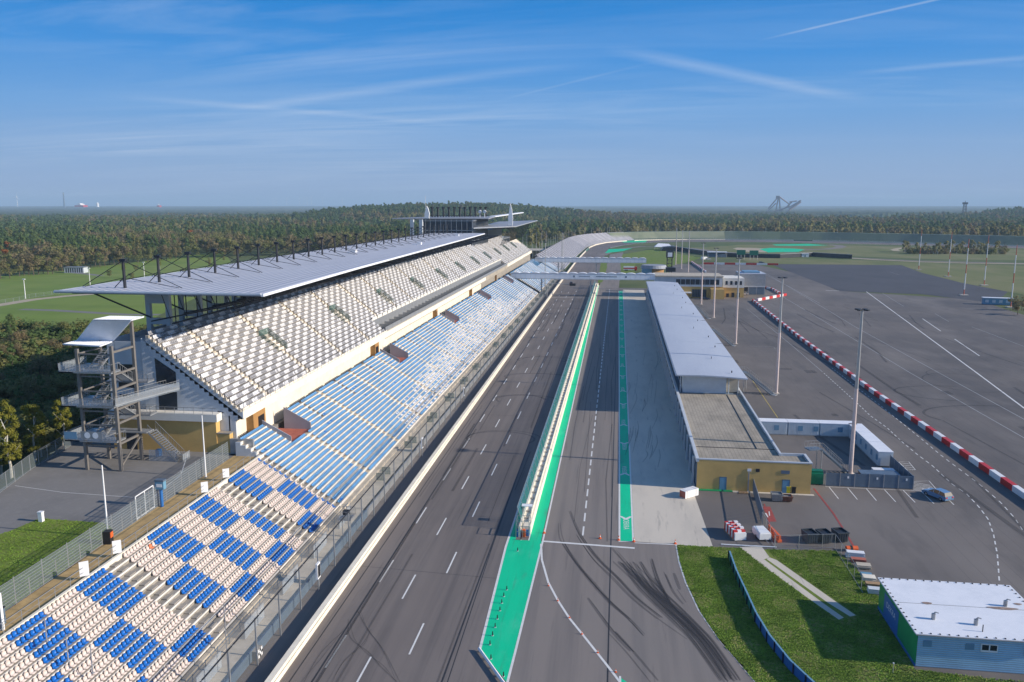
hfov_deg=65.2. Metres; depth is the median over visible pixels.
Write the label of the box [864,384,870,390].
barrier block
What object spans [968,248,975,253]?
broadleaf tree
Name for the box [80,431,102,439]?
banner
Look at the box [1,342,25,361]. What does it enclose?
broadleaf tree
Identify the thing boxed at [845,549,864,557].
board stack
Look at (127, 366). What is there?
window
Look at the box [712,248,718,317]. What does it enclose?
light pole
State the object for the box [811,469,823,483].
recycling container
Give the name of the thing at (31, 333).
pine tree
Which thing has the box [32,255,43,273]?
broadleaf tree
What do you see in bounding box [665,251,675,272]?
scoring tower
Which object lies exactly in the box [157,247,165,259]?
broadleaf tree
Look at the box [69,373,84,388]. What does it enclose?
broadleaf tree
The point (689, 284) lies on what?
office building
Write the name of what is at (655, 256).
infield lawn
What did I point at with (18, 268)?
broadleaf tree
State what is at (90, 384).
broadleaf tree
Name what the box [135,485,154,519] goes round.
fence gate
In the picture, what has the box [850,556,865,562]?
board stack
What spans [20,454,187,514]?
concourse line
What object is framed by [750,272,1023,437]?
worn lines
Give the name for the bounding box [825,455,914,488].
panel fence
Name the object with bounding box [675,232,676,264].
light pole
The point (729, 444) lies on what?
pit building
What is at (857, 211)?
forest
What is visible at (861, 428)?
site container
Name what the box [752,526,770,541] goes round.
trailer
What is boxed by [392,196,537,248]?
control tower
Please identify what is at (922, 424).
barrier block
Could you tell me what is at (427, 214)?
white fin
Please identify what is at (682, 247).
light pole
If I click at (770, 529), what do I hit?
fence
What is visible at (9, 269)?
broadleaf tree
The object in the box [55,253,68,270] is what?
broadleaf tree
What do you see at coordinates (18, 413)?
broadleaf tree
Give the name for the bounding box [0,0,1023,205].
sky
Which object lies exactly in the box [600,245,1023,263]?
infield road
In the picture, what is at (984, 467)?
barrier block
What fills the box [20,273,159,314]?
grey path
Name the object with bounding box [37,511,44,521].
utility box
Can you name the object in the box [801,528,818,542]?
skip
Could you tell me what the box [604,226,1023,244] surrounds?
spectator bank
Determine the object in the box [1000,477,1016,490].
barrier block
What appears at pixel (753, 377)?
staircase
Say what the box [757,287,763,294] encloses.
garage door
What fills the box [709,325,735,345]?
staircase
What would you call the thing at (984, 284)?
striped mast
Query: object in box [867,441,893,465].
site container
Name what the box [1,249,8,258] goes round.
broadleaf tree
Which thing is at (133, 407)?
window
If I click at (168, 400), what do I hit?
window
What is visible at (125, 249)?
broadleaf tree
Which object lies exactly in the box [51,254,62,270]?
broadleaf tree
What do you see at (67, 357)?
broadleaf tree
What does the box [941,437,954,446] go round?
barrier block
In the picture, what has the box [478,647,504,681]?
tube barrier
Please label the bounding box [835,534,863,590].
fence
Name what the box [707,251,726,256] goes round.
stand
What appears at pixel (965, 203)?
lookout tower
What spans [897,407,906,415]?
barrier block
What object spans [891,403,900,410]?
barrier block
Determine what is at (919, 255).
striped mast
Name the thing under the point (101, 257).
broadleaf tree
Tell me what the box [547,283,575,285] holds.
start gantry
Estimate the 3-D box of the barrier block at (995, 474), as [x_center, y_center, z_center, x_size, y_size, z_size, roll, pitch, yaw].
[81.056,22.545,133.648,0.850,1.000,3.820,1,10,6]
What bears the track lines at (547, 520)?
on the race road at (384, 626)
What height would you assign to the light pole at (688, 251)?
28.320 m
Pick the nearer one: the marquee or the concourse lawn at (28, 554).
the concourse lawn at (28, 554)
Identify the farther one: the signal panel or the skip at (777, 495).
the skip at (777, 495)
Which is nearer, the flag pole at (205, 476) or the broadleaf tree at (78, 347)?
the flag pole at (205, 476)
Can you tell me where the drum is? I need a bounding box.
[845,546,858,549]
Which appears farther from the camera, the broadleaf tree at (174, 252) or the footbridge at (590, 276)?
the broadleaf tree at (174, 252)
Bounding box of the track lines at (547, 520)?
[325,242,921,681]
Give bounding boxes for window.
[117,364,133,387]
[119,394,135,408]
[155,358,175,383]
[158,392,177,409]
[923,640,931,646]
[965,643,974,649]
[980,643,997,652]
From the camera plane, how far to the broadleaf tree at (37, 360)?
195.25 m
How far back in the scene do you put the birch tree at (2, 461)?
115.58 m
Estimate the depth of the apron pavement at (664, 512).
149.79 m
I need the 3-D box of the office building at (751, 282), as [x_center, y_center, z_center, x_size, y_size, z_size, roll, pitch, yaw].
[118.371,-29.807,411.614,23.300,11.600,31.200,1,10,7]
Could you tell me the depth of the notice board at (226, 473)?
107.41 m
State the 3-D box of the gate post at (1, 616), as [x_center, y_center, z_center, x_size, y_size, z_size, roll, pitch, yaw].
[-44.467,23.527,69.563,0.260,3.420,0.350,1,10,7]
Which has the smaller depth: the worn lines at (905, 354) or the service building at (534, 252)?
the worn lines at (905, 354)
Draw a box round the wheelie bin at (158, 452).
[155,448,161,456]
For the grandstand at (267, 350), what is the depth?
152.31 m
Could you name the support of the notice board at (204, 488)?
attached to the grandstand at (244, 542)
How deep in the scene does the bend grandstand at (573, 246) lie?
810.39 m
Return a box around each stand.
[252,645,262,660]
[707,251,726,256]
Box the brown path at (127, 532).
[0,455,255,635]
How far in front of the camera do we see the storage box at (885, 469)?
135.07 m
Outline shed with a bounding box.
[63,266,87,272]
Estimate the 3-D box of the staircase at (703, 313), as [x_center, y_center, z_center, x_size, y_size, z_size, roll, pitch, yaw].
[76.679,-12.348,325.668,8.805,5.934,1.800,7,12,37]
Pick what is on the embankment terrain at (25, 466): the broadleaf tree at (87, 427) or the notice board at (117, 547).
the broadleaf tree at (87, 427)
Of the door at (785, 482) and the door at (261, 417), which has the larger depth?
the door at (261, 417)
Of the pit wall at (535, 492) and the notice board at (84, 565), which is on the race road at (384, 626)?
the pit wall at (535, 492)
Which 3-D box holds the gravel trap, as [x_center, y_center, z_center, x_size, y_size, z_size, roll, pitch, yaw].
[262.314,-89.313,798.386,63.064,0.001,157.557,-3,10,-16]
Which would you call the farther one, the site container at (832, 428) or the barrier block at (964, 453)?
the site container at (832, 428)
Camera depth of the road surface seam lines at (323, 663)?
103.50 m
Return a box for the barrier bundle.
[680,486,698,498]
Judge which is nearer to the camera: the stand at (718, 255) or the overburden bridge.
the stand at (718, 255)
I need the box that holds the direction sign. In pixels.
[154,478,165,506]
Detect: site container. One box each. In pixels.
[759,418,787,434]
[786,419,819,435]
[817,420,850,436]
[848,424,870,444]
[857,432,881,454]
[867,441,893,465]
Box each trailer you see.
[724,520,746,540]
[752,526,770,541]
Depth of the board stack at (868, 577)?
97.16 m
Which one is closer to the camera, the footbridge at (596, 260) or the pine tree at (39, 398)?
the pine tree at (39, 398)
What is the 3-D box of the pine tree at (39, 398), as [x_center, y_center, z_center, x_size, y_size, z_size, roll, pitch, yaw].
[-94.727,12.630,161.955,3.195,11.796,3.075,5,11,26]
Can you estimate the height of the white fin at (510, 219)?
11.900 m
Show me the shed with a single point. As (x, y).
(76, 269)
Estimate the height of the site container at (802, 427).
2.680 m
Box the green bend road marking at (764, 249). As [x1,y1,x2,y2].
[605,240,820,252]
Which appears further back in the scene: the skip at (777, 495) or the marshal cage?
the skip at (777, 495)
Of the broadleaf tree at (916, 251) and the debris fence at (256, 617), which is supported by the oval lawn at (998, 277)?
the broadleaf tree at (916, 251)
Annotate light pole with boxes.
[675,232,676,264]
[680,229,683,268]
[688,231,689,271]
[700,243,703,304]
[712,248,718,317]
[733,258,742,343]
[773,277,787,393]
[845,308,869,473]
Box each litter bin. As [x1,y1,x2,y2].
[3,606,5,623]
[102,529,113,544]
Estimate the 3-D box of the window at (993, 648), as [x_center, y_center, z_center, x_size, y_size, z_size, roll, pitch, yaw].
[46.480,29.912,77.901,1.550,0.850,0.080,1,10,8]
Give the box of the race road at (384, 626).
[280,248,608,681]
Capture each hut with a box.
[878,577,1023,673]
[982,297,1013,304]
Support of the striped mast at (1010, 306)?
on the ground at (191, 304)
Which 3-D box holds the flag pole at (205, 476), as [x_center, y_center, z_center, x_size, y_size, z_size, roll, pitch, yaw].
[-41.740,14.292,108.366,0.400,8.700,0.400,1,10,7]
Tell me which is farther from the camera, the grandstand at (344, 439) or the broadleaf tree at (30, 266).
the broadleaf tree at (30, 266)
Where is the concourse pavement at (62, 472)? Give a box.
[0,259,533,611]
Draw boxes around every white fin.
[424,206,429,218]
[508,203,512,225]
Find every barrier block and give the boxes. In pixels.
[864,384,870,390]
[869,387,876,394]
[874,391,882,397]
[879,395,888,401]
[885,399,894,406]
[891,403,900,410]
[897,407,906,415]
[904,411,913,419]
[911,416,921,424]
[918,421,928,429]
[925,426,936,435]
[933,431,945,440]
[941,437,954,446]
[950,443,963,453]
[959,449,972,459]
[968,455,982,466]
[978,462,992,474]
[989,469,1004,481]
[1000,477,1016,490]
[1012,485,1023,498]
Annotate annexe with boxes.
[108,405,254,453]
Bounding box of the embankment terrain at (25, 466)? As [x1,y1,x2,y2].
[0,441,65,488]
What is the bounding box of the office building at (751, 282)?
[722,270,765,297]
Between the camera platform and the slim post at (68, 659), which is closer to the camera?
the slim post at (68, 659)
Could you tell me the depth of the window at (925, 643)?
78.66 m
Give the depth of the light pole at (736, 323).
262.07 m
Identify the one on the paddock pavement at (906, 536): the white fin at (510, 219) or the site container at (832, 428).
the site container at (832, 428)
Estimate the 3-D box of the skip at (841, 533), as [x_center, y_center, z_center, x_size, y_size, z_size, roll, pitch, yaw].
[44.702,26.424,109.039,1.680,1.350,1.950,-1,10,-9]
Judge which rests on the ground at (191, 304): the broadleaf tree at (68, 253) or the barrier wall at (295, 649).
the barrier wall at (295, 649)
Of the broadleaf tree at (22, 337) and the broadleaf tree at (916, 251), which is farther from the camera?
the broadleaf tree at (916, 251)
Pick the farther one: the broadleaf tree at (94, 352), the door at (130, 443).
the broadleaf tree at (94, 352)
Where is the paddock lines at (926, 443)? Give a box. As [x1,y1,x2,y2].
[824,290,1023,580]
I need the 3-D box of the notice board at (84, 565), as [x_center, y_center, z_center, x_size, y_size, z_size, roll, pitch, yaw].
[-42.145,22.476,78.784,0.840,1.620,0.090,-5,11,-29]
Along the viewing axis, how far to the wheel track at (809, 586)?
95.35 m
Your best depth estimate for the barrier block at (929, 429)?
160.31 m
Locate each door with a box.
[126,433,137,449]
[258,413,264,425]
[692,289,705,296]
[719,477,725,489]
[749,287,755,293]
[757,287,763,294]
[782,480,789,492]
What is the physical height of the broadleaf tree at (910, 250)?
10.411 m
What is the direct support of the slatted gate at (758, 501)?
on the paddock pavement at (906, 536)
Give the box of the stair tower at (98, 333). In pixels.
[57,316,189,471]
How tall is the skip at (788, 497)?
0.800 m
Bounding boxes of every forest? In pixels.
[0,200,1023,464]
[0,206,1023,217]
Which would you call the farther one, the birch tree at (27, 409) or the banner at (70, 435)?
the birch tree at (27, 409)
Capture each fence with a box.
[0,442,228,610]
[1,419,109,491]
[200,264,564,681]
[761,512,776,547]
[775,534,834,548]
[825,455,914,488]
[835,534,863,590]
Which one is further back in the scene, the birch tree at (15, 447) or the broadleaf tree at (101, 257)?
the broadleaf tree at (101, 257)
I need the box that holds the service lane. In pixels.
[236,271,566,681]
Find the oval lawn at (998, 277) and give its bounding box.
[693,245,1023,294]
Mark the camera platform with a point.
(345, 511)
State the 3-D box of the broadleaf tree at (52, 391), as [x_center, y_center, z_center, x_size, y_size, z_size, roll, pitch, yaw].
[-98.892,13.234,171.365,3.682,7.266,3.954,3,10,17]
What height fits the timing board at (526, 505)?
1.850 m
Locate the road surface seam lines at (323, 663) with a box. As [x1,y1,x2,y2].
[289,291,616,681]
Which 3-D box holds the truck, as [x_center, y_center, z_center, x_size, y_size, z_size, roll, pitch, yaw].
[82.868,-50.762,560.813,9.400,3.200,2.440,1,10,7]
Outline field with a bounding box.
[0,251,230,364]
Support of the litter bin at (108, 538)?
on the brown path at (127, 532)
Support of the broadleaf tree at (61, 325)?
on the field
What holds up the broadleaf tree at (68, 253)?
on the field
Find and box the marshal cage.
[516,515,530,536]
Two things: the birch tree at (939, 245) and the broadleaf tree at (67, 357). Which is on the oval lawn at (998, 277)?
the birch tree at (939, 245)
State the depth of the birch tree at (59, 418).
122.83 m
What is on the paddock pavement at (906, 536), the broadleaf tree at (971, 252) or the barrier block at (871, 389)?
the barrier block at (871, 389)
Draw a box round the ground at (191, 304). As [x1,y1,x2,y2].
[1,218,1023,469]
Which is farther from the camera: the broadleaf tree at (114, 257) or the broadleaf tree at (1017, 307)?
the broadleaf tree at (114, 257)
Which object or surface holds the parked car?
on the paddock pavement at (906, 536)
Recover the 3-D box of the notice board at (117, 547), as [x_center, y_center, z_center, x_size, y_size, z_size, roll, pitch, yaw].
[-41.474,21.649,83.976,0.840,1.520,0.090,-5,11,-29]
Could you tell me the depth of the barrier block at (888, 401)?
183.17 m
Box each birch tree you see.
[0,399,22,478]
[0,426,11,478]
[20,404,44,462]
[29,411,49,457]
[51,400,72,445]
[936,242,941,253]
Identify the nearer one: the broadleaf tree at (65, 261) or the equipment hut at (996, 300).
the equipment hut at (996, 300)
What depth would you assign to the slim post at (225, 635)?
75.78 m
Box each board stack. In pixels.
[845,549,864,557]
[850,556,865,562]
[855,562,871,569]
[861,574,876,581]
[865,581,879,586]
[867,586,879,594]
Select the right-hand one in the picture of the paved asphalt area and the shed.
the paved asphalt area
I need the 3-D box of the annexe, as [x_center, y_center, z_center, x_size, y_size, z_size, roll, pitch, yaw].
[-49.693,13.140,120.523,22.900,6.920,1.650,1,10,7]
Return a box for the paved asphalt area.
[774,264,1006,301]
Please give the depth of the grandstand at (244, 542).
84.74 m
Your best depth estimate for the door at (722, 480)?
128.12 m
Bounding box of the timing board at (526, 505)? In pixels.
[522,504,532,513]
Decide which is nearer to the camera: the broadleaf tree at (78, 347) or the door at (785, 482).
the door at (785, 482)
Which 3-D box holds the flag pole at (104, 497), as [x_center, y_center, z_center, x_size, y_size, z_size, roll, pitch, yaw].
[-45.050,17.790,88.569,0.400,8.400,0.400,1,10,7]
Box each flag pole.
[101,465,107,528]
[201,415,207,477]
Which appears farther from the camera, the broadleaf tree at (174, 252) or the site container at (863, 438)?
the broadleaf tree at (174, 252)
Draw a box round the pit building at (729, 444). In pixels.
[646,281,813,495]
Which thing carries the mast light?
on the service lane
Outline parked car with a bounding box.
[921,488,953,500]
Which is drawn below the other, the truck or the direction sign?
the direction sign
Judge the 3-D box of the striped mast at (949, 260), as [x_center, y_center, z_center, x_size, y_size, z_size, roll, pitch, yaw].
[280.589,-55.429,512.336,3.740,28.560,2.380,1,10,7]
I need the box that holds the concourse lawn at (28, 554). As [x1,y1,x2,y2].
[0,519,115,609]
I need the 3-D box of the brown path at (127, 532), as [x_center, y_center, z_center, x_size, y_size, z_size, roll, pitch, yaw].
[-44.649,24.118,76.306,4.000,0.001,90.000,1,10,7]
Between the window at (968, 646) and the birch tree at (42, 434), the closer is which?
the window at (968, 646)
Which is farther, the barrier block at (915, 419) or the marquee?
the marquee
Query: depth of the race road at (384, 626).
107.15 m
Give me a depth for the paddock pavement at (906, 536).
175.78 m
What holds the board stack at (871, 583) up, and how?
on the paddock pavement at (906, 536)
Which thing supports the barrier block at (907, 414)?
on the paddock pavement at (906, 536)
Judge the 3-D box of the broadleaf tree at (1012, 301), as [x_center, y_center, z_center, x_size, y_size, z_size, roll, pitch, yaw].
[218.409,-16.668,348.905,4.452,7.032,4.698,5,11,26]
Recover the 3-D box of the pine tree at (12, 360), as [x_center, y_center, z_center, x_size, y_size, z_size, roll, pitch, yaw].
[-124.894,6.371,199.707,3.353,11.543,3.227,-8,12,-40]
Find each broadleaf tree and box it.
[0,259,6,278]
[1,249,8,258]
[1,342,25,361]
[4,263,16,276]
[5,398,14,423]
[6,340,20,348]
[7,329,30,357]
[8,258,17,275]
[8,405,33,456]
[8,417,31,460]
[11,257,23,275]
[16,253,25,274]
[23,253,33,274]
[24,353,53,377]
[25,253,40,274]
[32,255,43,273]
[41,258,54,273]
[41,386,57,405]
[44,257,58,273]
[48,335,72,350]
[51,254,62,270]
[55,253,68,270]
[55,355,82,366]
[58,321,74,335]
[61,255,71,266]
[65,251,76,265]
[68,254,82,265]
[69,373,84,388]
[70,378,100,397]
[70,407,100,433]
[73,346,88,352]
[77,416,91,431]
[80,359,98,377]
[86,254,94,266]
[86,347,106,367]
[94,251,104,264]
[97,246,110,265]
[110,249,125,262]
[115,246,131,260]
[131,249,143,259]
[142,248,152,261]
[146,247,155,260]
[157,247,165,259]
[160,244,171,259]
[169,242,181,255]
[905,247,913,253]
[912,245,921,253]
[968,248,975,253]
[988,248,995,253]
[1008,295,1018,310]
[1012,298,1023,314]
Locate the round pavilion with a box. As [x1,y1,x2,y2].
[641,264,665,273]
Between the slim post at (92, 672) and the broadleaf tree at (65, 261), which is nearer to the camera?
the slim post at (92, 672)
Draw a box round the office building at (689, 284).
[653,272,724,298]
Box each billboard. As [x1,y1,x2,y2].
[737,250,745,259]
[749,250,758,259]
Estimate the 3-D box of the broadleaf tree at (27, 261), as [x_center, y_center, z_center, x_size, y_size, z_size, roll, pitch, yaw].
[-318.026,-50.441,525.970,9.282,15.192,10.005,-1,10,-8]
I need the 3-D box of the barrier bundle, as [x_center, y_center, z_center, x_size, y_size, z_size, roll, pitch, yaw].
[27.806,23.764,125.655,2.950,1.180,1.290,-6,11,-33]
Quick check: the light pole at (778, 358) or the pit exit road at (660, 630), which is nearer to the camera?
the pit exit road at (660, 630)
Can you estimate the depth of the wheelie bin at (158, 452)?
117.59 m
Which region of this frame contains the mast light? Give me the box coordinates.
[544,242,545,289]
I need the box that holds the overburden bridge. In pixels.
[768,196,800,211]
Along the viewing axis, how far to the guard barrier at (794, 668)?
83.57 m
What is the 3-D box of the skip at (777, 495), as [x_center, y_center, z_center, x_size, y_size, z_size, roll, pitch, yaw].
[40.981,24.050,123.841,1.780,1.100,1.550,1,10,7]
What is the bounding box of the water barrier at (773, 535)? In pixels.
[767,525,781,542]
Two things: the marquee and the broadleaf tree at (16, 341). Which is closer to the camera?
the broadleaf tree at (16, 341)
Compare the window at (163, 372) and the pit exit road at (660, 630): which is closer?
the pit exit road at (660, 630)
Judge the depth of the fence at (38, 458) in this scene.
113.92 m
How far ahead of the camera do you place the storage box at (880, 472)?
132.33 m
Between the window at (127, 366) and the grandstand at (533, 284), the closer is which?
the window at (127, 366)
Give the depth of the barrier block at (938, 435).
156.50 m
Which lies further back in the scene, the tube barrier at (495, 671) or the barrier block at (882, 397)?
the barrier block at (882, 397)
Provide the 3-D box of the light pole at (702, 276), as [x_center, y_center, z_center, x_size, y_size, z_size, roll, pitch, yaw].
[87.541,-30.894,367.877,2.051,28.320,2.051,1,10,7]
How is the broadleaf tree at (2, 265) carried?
on the field
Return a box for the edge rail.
[721,544,776,547]
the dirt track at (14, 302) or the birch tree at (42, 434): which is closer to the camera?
the birch tree at (42, 434)
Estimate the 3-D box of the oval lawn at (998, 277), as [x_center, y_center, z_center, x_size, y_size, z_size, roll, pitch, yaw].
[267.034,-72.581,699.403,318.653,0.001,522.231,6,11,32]
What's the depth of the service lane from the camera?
106.85 m
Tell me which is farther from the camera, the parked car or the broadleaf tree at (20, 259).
the broadleaf tree at (20, 259)
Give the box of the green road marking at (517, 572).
[481,285,631,681]
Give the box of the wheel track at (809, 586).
[759,558,854,618]
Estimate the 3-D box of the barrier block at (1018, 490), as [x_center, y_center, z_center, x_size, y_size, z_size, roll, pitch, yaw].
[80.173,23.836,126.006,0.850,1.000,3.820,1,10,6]
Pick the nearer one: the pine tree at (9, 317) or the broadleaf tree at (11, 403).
the broadleaf tree at (11, 403)
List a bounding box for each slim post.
[44,618,48,641]
[65,634,69,660]
[90,645,94,673]
[223,603,227,673]
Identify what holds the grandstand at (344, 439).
on the ground at (191, 304)
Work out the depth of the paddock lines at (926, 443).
145.29 m
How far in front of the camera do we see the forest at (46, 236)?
1067.39 m
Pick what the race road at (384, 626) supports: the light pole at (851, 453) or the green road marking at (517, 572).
the green road marking at (517, 572)
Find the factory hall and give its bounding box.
[74,203,87,206]
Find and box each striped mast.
[915,233,921,269]
[944,236,951,276]
[959,241,968,295]
[980,237,988,285]
[1005,245,1017,307]
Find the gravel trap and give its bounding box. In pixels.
[733,248,765,251]
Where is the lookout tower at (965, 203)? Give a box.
[962,201,967,212]
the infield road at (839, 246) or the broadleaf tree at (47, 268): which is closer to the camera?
the broadleaf tree at (47, 268)
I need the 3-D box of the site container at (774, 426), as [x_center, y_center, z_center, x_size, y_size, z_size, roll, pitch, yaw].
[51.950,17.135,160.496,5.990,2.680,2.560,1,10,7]
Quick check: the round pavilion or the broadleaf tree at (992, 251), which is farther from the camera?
the broadleaf tree at (992, 251)
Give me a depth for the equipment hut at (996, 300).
368.27 m
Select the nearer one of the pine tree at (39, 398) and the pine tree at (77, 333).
the pine tree at (39, 398)
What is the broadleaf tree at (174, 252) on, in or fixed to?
on the field
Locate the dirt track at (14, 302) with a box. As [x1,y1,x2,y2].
[0,294,93,305]
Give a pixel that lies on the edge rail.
(749, 545)
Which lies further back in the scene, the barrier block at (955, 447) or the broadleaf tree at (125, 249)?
the broadleaf tree at (125, 249)
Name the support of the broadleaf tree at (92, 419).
on the embankment terrain at (25, 466)
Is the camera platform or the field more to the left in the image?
the field
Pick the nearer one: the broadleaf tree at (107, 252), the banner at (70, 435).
the banner at (70, 435)
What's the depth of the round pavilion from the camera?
494.42 m
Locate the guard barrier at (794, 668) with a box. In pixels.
[728,550,814,681]
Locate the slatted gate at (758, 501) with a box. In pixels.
[753,479,762,523]
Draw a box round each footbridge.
[511,271,655,295]
[535,257,645,272]
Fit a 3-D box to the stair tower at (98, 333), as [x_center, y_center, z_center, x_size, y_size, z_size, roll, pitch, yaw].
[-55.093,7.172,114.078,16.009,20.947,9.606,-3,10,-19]
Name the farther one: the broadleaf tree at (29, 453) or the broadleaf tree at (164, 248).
the broadleaf tree at (164, 248)
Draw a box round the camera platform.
[337,506,354,542]
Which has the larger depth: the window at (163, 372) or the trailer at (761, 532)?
the window at (163, 372)
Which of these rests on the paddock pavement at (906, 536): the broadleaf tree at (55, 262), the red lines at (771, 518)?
the red lines at (771, 518)
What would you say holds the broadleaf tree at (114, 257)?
on the field
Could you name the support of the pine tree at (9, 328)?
on the field
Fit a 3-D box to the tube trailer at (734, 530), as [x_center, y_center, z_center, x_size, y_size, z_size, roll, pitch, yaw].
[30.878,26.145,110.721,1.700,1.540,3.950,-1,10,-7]
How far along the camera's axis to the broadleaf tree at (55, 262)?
535.23 m
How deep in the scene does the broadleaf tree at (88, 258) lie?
592.69 m
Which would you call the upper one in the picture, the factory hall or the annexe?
the factory hall
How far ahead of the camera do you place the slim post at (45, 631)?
68.71 m
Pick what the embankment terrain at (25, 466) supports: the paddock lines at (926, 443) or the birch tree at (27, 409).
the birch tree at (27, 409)
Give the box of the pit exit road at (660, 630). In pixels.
[509,537,753,681]
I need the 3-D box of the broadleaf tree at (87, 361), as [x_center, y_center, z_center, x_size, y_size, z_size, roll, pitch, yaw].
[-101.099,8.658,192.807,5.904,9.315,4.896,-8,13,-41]
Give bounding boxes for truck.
[623,266,636,270]
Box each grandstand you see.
[0,448,367,681]
[53,224,531,437]
[235,274,542,514]
[509,259,562,294]
[533,228,633,269]
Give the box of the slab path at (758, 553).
[740,547,768,560]
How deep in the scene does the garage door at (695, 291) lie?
396.29 m
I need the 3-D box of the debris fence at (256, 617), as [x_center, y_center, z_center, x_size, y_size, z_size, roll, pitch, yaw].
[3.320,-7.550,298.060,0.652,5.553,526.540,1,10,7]
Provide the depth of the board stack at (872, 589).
93.96 m
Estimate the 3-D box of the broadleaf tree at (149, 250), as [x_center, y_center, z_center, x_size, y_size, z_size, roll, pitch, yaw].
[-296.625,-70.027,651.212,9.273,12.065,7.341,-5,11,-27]
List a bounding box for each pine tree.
[5,313,16,332]
[5,344,19,370]
[6,326,11,336]
[13,385,24,410]
[27,329,37,347]
[34,375,52,409]
[73,331,80,339]
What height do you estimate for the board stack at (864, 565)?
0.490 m
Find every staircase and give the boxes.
[694,303,710,318]
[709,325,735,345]
[741,366,777,395]
[804,440,847,472]
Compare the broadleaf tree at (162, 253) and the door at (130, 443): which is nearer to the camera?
the door at (130, 443)
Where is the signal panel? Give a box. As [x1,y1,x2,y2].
[315,561,320,590]
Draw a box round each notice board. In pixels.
[78,561,88,577]
[112,540,121,554]
[201,481,207,492]
[222,468,228,477]
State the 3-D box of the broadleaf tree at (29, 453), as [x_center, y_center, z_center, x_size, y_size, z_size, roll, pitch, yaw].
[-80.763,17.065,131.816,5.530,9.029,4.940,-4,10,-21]
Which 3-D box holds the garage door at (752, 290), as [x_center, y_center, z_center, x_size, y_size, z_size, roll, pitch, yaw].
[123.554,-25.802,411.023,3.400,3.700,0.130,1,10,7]
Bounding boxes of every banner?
[64,431,76,438]
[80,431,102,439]
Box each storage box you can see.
[857,469,900,475]
[871,467,894,470]
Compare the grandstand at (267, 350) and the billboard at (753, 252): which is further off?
the billboard at (753, 252)
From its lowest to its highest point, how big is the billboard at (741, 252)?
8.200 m
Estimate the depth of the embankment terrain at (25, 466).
119.18 m
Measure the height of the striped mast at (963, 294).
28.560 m
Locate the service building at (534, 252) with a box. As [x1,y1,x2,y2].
[529,248,543,257]
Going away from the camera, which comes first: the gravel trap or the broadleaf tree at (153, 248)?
the broadleaf tree at (153, 248)
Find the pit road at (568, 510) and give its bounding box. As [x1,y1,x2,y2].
[545,252,622,540]
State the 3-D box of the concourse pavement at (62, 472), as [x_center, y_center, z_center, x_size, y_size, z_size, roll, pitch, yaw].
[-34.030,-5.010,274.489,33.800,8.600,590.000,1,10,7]
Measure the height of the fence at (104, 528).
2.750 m
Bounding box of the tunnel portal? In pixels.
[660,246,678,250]
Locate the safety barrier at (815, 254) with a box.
[671,245,851,258]
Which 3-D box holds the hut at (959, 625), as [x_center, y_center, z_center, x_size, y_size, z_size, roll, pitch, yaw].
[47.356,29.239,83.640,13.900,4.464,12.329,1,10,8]
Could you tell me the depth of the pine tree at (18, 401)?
155.48 m
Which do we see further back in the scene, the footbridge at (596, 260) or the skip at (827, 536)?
the footbridge at (596, 260)
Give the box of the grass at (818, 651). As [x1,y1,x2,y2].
[0,518,1023,681]
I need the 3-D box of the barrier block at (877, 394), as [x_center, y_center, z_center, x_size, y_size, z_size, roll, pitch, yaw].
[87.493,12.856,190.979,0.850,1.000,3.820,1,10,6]
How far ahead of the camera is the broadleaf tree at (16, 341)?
223.94 m
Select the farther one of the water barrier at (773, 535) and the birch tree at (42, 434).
the birch tree at (42, 434)
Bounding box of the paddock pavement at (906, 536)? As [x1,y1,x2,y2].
[488,264,1023,681]
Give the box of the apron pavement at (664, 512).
[623,290,711,546]
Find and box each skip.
[770,491,783,500]
[782,494,792,501]
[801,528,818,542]
[815,528,833,542]
[831,527,849,541]
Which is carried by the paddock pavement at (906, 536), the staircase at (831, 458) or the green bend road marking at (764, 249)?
the staircase at (831, 458)
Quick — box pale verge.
[852,248,1019,263]
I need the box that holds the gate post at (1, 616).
[0,593,4,630]
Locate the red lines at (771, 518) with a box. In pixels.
[763,488,853,545]
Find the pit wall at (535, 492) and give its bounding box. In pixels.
[517,280,597,536]
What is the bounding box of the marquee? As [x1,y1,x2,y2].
[654,243,670,246]
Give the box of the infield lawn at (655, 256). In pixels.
[598,248,1005,681]
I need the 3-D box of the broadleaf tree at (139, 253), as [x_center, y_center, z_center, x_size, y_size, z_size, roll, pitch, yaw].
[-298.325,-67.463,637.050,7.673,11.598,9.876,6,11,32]
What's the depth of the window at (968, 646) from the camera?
78.15 m
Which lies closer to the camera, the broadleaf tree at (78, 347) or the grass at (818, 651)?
the grass at (818, 651)
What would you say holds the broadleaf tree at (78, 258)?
on the field
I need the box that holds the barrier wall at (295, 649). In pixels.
[265,239,1023,681]
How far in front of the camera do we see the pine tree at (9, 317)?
257.94 m
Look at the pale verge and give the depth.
655.02 m

